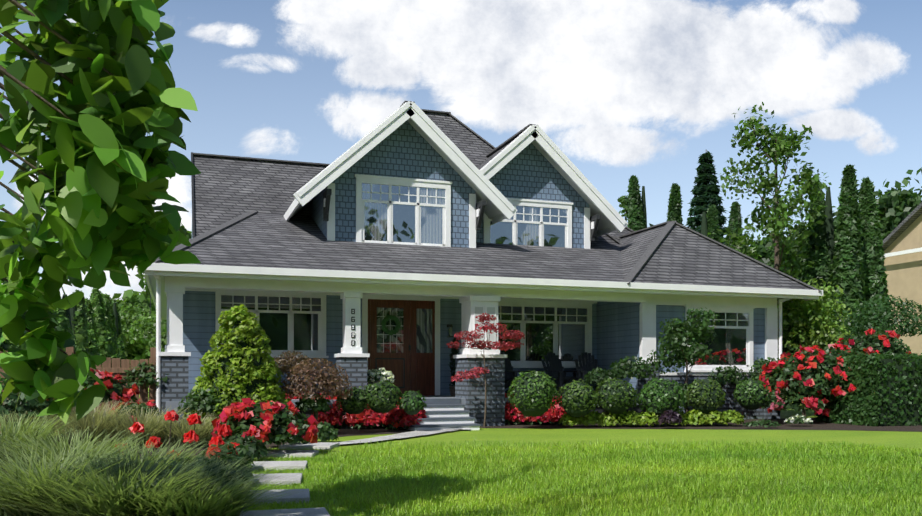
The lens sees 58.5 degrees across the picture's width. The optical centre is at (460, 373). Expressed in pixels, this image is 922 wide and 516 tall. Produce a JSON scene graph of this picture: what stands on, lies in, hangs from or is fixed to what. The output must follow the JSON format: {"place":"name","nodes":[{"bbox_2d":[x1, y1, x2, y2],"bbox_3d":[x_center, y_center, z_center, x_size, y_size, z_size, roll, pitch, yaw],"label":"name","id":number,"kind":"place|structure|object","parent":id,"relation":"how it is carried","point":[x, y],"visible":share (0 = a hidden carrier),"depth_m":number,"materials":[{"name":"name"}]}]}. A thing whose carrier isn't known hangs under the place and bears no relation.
{"place":"outdoors","nodes":[
{"label":"outdoors","id":0,"kind":"place"},
{"bbox_2d":[240,429,469,515],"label":"stepping stone path","id":1,"kind":"structure","parent":0,"point":[299,495],"depth_m":8.83,"materials":[{"name":"grey stone"}]},
{"bbox_2d":[0,0,921,345],"label":"sky","id":2,"kind":"structure","parent":0,"point":[624,89],"materials":[{"name":"blue"}]},
{"bbox_2d":[54,388,921,515],"bbox_3d":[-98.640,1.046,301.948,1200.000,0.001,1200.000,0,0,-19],"label":"lawn","id":3,"kind":"structure","parent":0,"point":[903,439],"depth_m":13.40,"materials":[{"name":"green plant"}]},
{"bbox_2d":[0,288,125,379],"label":"arborvitae row","id":4,"kind":"object","parent":3,"relation":"on","point":[95,321],"visible":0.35,"depth_m":25.10,"materials":[{"name":"green plant"}]},
{"bbox_2d":[0,347,155,433],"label":"wood fence","id":5,"kind":"object","parent":3,"relation":"on","point":[116,369],"visible":0.1,"depth_m":14.47,"materials":[{"name":"brown wood"}]},
{"bbox_2d":[0,0,200,423],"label":"broadleaf tree","id":6,"kind":"object","parent":3,"relation":"on","point":[107,164],"visible":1,"depth_m":4.67,"materials":[{"name":"green plant"}]},
{"bbox_2d":[112,289,155,390],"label":"tree","id":7,"kind":"object","parent":3,"relation":"on","point":[136,351],"visible":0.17,"depth_m":42.26,"materials":[{"name":"green plant"}]},
{"bbox_2d":[119,303,166,355],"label":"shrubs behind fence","id":8,"kind":"object","parent":3,"relation":"on","point":[146,329],"visible":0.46,"depth_m":38.91,"materials":[{"name":"green plant"}]},
{"bbox_2d":[135,223,191,297],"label":"tree","id":9,"kind":"object","parent":3,"relation":"on","point":[182,229],"visible":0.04,"depth_m":44.90,"materials":[{"name":"green plant"}]},
{"bbox_2d":[0,278,921,423],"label":"shrubs","id":10,"kind":"object","parent":3,"relation":"on","point":[803,326],"visible":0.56,"depth_m":17.76,"materials":[{"name":"green plant"}]},
{"bbox_2d":[3,418,921,472],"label":"planting beds","id":11,"kind":"object","parent":3,"relation":"on","point":[816,425],"visible":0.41,"depth_m":15.81,"materials":[{"name":"brown soil"}]},
{"bbox_2d":[0,397,338,515],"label":"ornamental grasses","id":12,"kind":"object","parent":11,"relation":"on","point":[104,477],"visible":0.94,"depth_m":5.99,"materials":[{"name":"green plant"}]},
{"bbox_2d":[115,410,239,460],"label":"red flowers","id":13,"kind":"object","parent":11,"relation":"on","point":[225,430],"visible":0.4,"depth_m":9.20,"materials":[{"name":"foliage"},{"name":"flower petals"}]},
{"bbox_2d":[184,304,743,431],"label":"shrubs","id":14,"kind":"object","parent":11,"relation":"on","point":[248,323],"visible":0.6,"depth_m":13.13,"materials":[{"name":"green plant"}]},
{"bbox_2d":[274,350,681,424],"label":"bronze maple shrubs","id":15,"kind":"object","parent":11,"relation":"on","point":[323,380],"visible":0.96,"depth_m":13.77,"materials":[{"name":"brown plant"}]},
{"bbox_2d":[447,312,524,427],"bbox_3d":[0.509,-0.059,15.759,1.599,2.214,0.727,0,0,-19],"label":"red japanese maple","id":16,"kind":"object","parent":11,"relation":"on","point":[476,371],"visible":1,"depth_m":15.69,"materials":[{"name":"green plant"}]},
{"bbox_2d":[336,370,770,412],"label":"round shrubs","id":17,"kind":"object","parent":11,"relation":"on","point":[422,404],"visible":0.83,"depth_m":15.53,"materials":[{"name":"green plant"}]},
{"bbox_2d":[814,351,921,426],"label":"clipped hedge","id":18,"kind":"object","parent":11,"relation":"on","point":[860,365],"visible":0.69,"depth_m":16.37,"materials":[{"name":"green plant"}]},
{"bbox_2d":[144,101,822,430],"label":"house","id":19,"kind":"structure","parent":3,"relation":"on","point":[394,177],"depth_m":18.03,"materials":[{"name":"blue wood"}]},
{"bbox_2d":[381,315,400,334],"bbox_3d":[-1.531,-1.048,17.978,0.446,0.442,0.095,0,0,-19],"label":"door wreath","id":20,"kind":"object","parent":19,"relation":"attached to","point":[397,323],"depth_m":17.94,"materials":[{"name":"green plant"}]},
{"bbox_2d":[150,101,820,292],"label":"house roofs","id":21,"kind":"structure","parent":19,"relation":"attached to","point":[242,205],"depth_m":18.58,"materials":[{"name":"grey"}]},
{"bbox_2d":[500,351,538,393],"bbox_3d":[1.123,0.010,18.109,0.760,0.992,0.928,0,0,-39],"label":"adirondack chair","id":22,"kind":"object","parent":19,"relation":"on","point":[510,374],"visible":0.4,"depth_m":18.26,"materials":[{"name":"grey paint"}]},
{"bbox_2d":[540,352,585,395],"bbox_3d":[2.228,0.010,18.494,0.760,0.992,0.928,0,0,-28],"label":"adirondack chair","id":23,"kind":"object","parent":19,"relation":"on","point":[556,372],"visible":0.83,"depth_m":18.62,"materials":[{"name":"grey paint"}]},
{"bbox_2d":[573,352,604,392],"bbox_3d":[2.931,0.010,18.734,0.760,0.992,0.928,0,0,-5],"label":"adirondack chair","id":24,"kind":"object","parent":19,"relation":"on","point":[587,359],"visible":0.38,"depth_m":19.01,"materials":[{"name":"grey paint"}]},
{"bbox_2d":[50,172,921,427],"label":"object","id":25,"kind":"object","parent":3,"relation":"on","point":[529,411],"visible":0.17,"depth_m":15.78,"materials":[{"name":"green plant"}]},
{"bbox_2d":[84,328,911,443],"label":"red flowers","id":26,"kind":"object","parent":3,"relation":"on","point":[798,382],"visible":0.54,"depth_m":16.05,"materials":[{"name":"red plant"}]},
{"bbox_2d":[617,195,628,221],"bbox_3d":[7.144,-3.410,36.332,1.663,8.915,1.850,0,0,16],"label":"tree","id":27,"kind":"object","parent":3,"relation":"on","point":[623,200],"visible":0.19,"depth_m":36.12,"materials":[{"name":"green plant"}]},
{"bbox_2d":[685,149,726,244],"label":"fir tree","id":28,"kind":"object","parent":3,"relation":"on","point":[706,166],"visible":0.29,"depth_m":42.04,"materials":[{"name":"green plant"}]},
{"bbox_2d":[726,233,785,316],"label":"tree","id":29,"kind":"object","parent":3,"relation":"on","point":[759,251],"visible":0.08,"depth_m":58.43,"materials":[{"name":"green plant"}]},
{"bbox_2d":[627,165,890,340],"bbox_3d":[11.128,-3.516,31.219,6.423,9.303,10.629,0,0,-19],"label":"arborvitae","id":30,"kind":"object","parent":3,"relation":"on","point":[857,259],"visible":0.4,"depth_m":27.39,"materials":[{"name":"green plant"}]},
{"bbox_2d":[707,102,831,395],"bbox_3d":[10.088,-3.818,26.318,3.850,9.740,3.420,0,0,-19],"label":"young tree","id":31,"kind":"object","parent":3,"relation":"on","point":[782,142],"visible":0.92,"depth_m":26.20,"materials":[{"name":"green plant"}]},
{"bbox_2d":[762,222,834,306],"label":"tree","id":32,"kind":"object","parent":3,"relation":"on","point":[769,244],"depth_m":53.98,"materials":[{"name":"green plant"}]},
{"bbox_2d":[801,178,921,244],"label":"tree","id":33,"kind":"object","parent":3,"relation":"on","point":[895,211],"visible":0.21,"depth_m":48.85,"materials":[{"name":"green plant"}]},
{"bbox_2d":[904,167,921,205],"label":"tree","id":34,"kind":"object","parent":3,"relation":"on","point":[909,178],"depth_m":51.57,"materials":[{"name":"green plant"}]},
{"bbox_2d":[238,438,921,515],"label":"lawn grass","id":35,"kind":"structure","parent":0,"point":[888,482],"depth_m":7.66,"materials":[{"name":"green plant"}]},
{"bbox_2d":[882,202,921,354],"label":"neighbour house","id":36,"kind":"structure","parent":0,"point":[902,245],"depth_m":44.97,"materials":[{"name":"beige paint"}]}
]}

